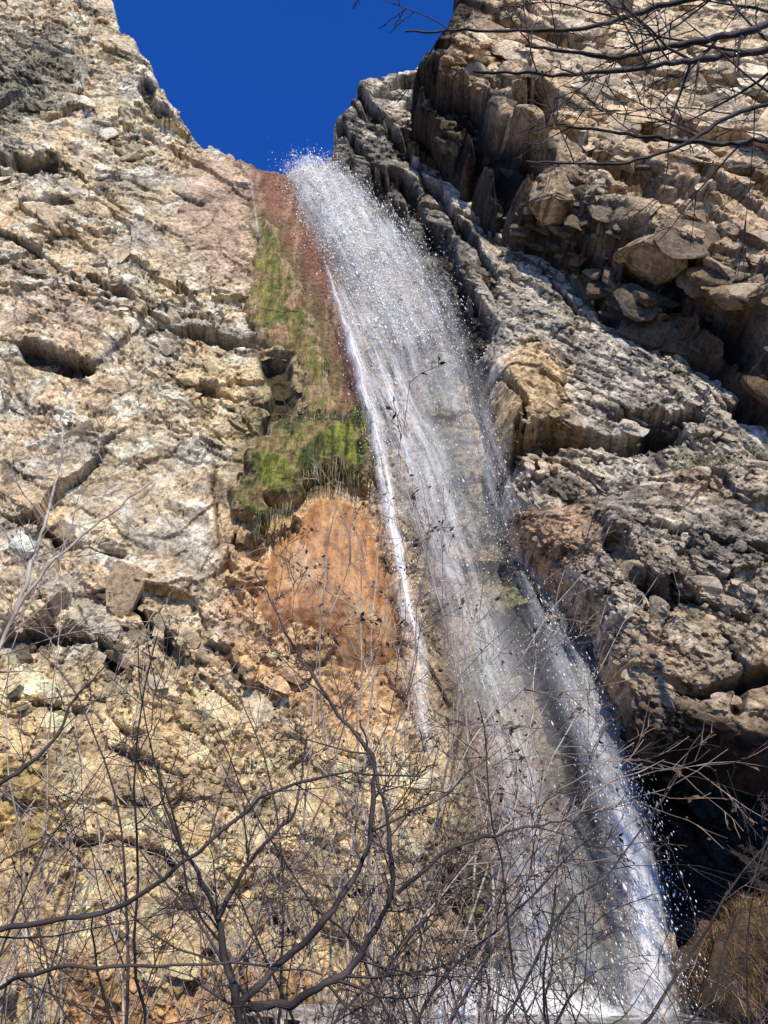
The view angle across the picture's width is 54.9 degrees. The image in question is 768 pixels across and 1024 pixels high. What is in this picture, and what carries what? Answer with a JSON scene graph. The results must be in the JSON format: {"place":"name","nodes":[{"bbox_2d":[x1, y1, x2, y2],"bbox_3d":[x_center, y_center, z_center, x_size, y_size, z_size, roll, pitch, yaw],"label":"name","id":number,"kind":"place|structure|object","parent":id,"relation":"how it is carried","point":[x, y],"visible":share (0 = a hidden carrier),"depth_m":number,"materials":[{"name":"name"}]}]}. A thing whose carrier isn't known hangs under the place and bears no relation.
{"place":"outdoors","nodes":[
{"label":"outdoors","id":0,"kind":"place"},
{"bbox_2d":[112,0,453,174],"label":"sky","id":1,"kind":"structure","parent":0,"point":[250,80],"materials":[{"name":"blue"}]},
{"bbox_2d":[0,0,767,1023],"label":"cliff","id":2,"kind":"structure","parent":0,"point":[132,214],"depth_m":14.01,"materials":[{"name":"beige stone"}]},
{"bbox_2d":[240,220,351,422],"bbox_3d":[-2.083,-4.711,17.617,2.900,7.784,0.962,-9,-29,16],"label":"moss curtain","id":3,"kind":"object","parent":2,"relation":"hanging from","point":[275,311],"visible":0.94,"depth_m":17.42,"materials":[{"name":"green plant"}]},
{"bbox_2d":[227,403,376,556],"bbox_3d":[-1.570,-0.737,14.683,2.994,3.717,1.024,3,-28,-6],"label":"moss shelf","id":4,"kind":"object","parent":2,"relation":"attached to","point":[278,461],"visible":0.97,"depth_m":14.53,"materials":[{"name":"green plant"}]},
{"bbox_2d":[257,498,398,671],"bbox_3d":[-1.090,1.277,13.796,3.152,4.082,1.809,0,-28,0],"label":"tufa mound","id":5,"kind":"object","parent":2,"relation":"attached to","point":[304,613],"visible":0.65,"depth_m":13.03,"materials":[{"name":"orange stone"}]},
{"bbox_2d":[270,147,719,1020],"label":"waterfall","id":6,"kind":"structure","parent":2,"relation":"attached to","point":[320,185],"depth_m":14.88,"materials":[{"name":"white liquid"}]},
{"bbox_2d":[245,1000,722,1023],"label":"water pool","id":7,"kind":"structure","parent":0,"point":[634,1016],"depth_m":8.60,"materials":[{"name":"white liquid"}]},
{"bbox_2d":[331,57,767,522],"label":"cliff","id":8,"kind":"structure","parent":0,"point":[588,405],"depth_m":15.15,"materials":[{"name":"grey stone"}]},
{"bbox_2d":[408,0,767,428],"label":"cliff","id":9,"kind":"structure","parent":0,"point":[705,312],"depth_m":17.03,"materials":[{"name":"stone"}]},
{"bbox_2d":[527,164,576,225],"bbox_3d":[4.032,-7.030,16.812,1.159,1.116,1.265,-21,-35,34],"label":"boulder","id":10,"kind":"object","parent":9,"relation":"on","point":[552,200],"visible":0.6,"depth_m":16.40,"materials":[{"name":"brown stone"}]},
{"bbox_2d":[611,232,687,284],"bbox_3d":[5.543,-5.109,15.372,1.468,1.076,1.422,0,-28,0],"label":"boulder","id":11,"kind":"object","parent":9,"relation":"on","point":[641,260],"visible":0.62,"depth_m":15.07,"materials":[{"name":"brown stone"}]},
{"bbox_2d":[503,459,767,802],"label":"cliff","id":12,"kind":"structure","parent":0,"point":[721,610],"depth_m":10.64,"materials":[{"name":"grey stone"}]},
{"bbox_2d":[656,887,767,1023],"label":"ground","id":13,"kind":"structure","parent":0,"point":[740,926],"depth_m":8.91,"materials":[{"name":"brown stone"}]},
{"bbox_2d":[0,384,184,677],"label":"bare tree","id":14,"kind":"object","parent":13,"relation":"on","point":[22,596],"visible":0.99,"depth_m":5.69,"materials":[{"name":"grey plant"}]},
{"bbox_2d":[0,529,193,1023],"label":"bare shrub","id":15,"kind":"object","parent":13,"relation":"on","point":[25,934],"visible":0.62,"depth_m":7.34,"materials":[{"name":"brown plant"}]},
{"bbox_2d":[0,718,223,1023],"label":"bare shrub","id":16,"kind":"object","parent":13,"relation":"on","point":[20,901],"visible":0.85,"depth_m":4.59,"materials":[{"name":"brown plant"}]},
{"bbox_2d":[0,722,228,1023],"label":"bare shrub","id":17,"kind":"object","parent":13,"relation":"on","point":[25,904],"visible":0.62,"depth_m":5.85,"materials":[{"name":"brown plant"}]},
{"bbox_2d":[0,499,275,1010],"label":"bare shrub","id":18,"kind":"object","parent":13,"relation":"on","point":[45,852],"visible":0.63,"depth_m":8.47,"materials":[{"name":"brown plant"}]},
{"bbox_2d":[0,556,408,1023],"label":"bare shrub","id":19,"kind":"object","parent":13,"relation":"on","point":[100,853],"visible":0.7,"depth_m":5.84,"materials":[{"name":"brown plant"}]},
{"bbox_2d":[0,455,422,1023],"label":"bare shrub","id":20,"kind":"object","parent":13,"relation":"on","point":[301,866],"visible":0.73,"depth_m":7.56,"materials":[{"name":"brown plant"}]},
{"bbox_2d":[0,627,500,1023],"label":"bare shrub","id":21,"kind":"object","parent":13,"relation":"on","point":[200,950],"visible":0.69,"depth_m":6.36,"materials":[{"name":"brown plant"}]},
{"bbox_2d":[0,660,555,1023],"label":"bare tree","id":22,"kind":"object","parent":13,"relation":"on","point":[31,924],"visible":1,"depth_m":3.06,"materials":[{"name":"brown plant"}]},
{"bbox_2d":[0,607,650,1023],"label":"bare shrub","id":23,"kind":"object","parent":13,"relation":"on","point":[236,1005],"visible":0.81,"depth_m":4.12,"materials":[{"name":"brown plant"}]},
{"bbox_2d":[92,517,597,1023],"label":"bare tree","id":24,"kind":"object","parent":13,"relation":"on","point":[296,949],"visible":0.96,"depth_m":3.63,"materials":[{"name":"brown plant"}]},
{"bbox_2d":[21,452,688,1023],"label":"bare shrub","id":25,"kind":"object","parent":13,"relation":"on","point":[431,884],"visible":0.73,"depth_m":7.19,"materials":[{"name":"brown plant"}]},
{"bbox_2d":[36,708,718,1023],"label":"bare shrub","id":26,"kind":"object","parent":13,"relation":"on","point":[355,946],"visible":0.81,"depth_m":5.54,"materials":[{"name":"brown plant"}]},
{"bbox_2d":[161,563,646,1023],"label":"bare shrub","id":27,"kind":"object","parent":13,"relation":"on","point":[363,934],"visible":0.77,"depth_m":5.65,"materials":[{"name":"brown plant"}]},
{"bbox_2d":[225,689,636,1023],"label":"bare shrub","id":28,"kind":"object","parent":13,"relation":"on","point":[430,1007],"visible":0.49,"depth_m":6.81,"materials":[{"name":"brown plant"}]},
{"bbox_2d":[100,617,767,1023],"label":"bare shrub","id":29,"kind":"object","parent":13,"relation":"on","point":[446,973],"visible":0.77,"depth_m":5.24,"materials":[{"name":"brown plant"}]},
{"bbox_2d":[285,351,639,1023],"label":"bare shrub","id":30,"kind":"object","parent":13,"relation":"on","point":[492,857],"visible":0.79,"depth_m":5.95,"materials":[{"name":"brown plant"}]},
{"bbox_2d":[164,372,767,1023],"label":"bare shrub","id":31,"kind":"object","parent":13,"relation":"on","point":[330,766],"visible":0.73,"depth_m":6.83,"materials":[{"name":"brown plant"}]},
{"bbox_2d":[205,450,767,1023],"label":"bare shrub","id":32,"kind":"object","parent":13,"relation":"on","point":[535,806],"visible":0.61,"depth_m":7.55,"materials":[{"name":"brown plant"}]},
{"bbox_2d":[307,701,767,1023],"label":"bare shrub","id":33,"kind":"object","parent":13,"relation":"on","point":[577,988],"visible":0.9,"depth_m":4.11,"materials":[{"name":"brown plant"}]},
{"bbox_2d":[308,793,767,1023],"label":"bare shrub","id":34,"kind":"object","parent":13,"relation":"on","point":[747,998],"visible":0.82,"depth_m":4.98,"materials":[{"name":"brown plant"}]},
{"bbox_2d":[352,0,767,278],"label":"bare tree","id":35,"kind":"object","parent":13,"relation":"on","point":[713,39],"visible":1,"depth_m":6.34,"materials":[{"name":"brown plant"}]},
{"bbox_2d":[498,829,767,1023],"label":"bare shrub","id":36,"kind":"object","parent":13,"relation":"on","point":[625,986],"visible":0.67,"depth_m":6.38,"materials":[{"name":"brown plant"}]},
{"bbox_2d":[706,881,767,948],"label":"bare shrub","id":37,"kind":"object","parent":13,"relation":"on","point":[746,915],"visible":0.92,"depth_m":5.38,"materials":[{"name":"brown plant"}]},
{"bbox_2d":[722,964,767,1023],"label":"bare shrub","id":38,"kind":"object","parent":13,"relation":"on","point":[750,999],"visible":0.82,"depth_m":7.27,"materials":[{"name":"brown plant"}]},
{"bbox_2d":[659,439,767,473],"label":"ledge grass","id":39,"kind":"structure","parent":0,"point":[763,457],"depth_m":13.05,"materials":[{"name":"brown plant"}]}
]}

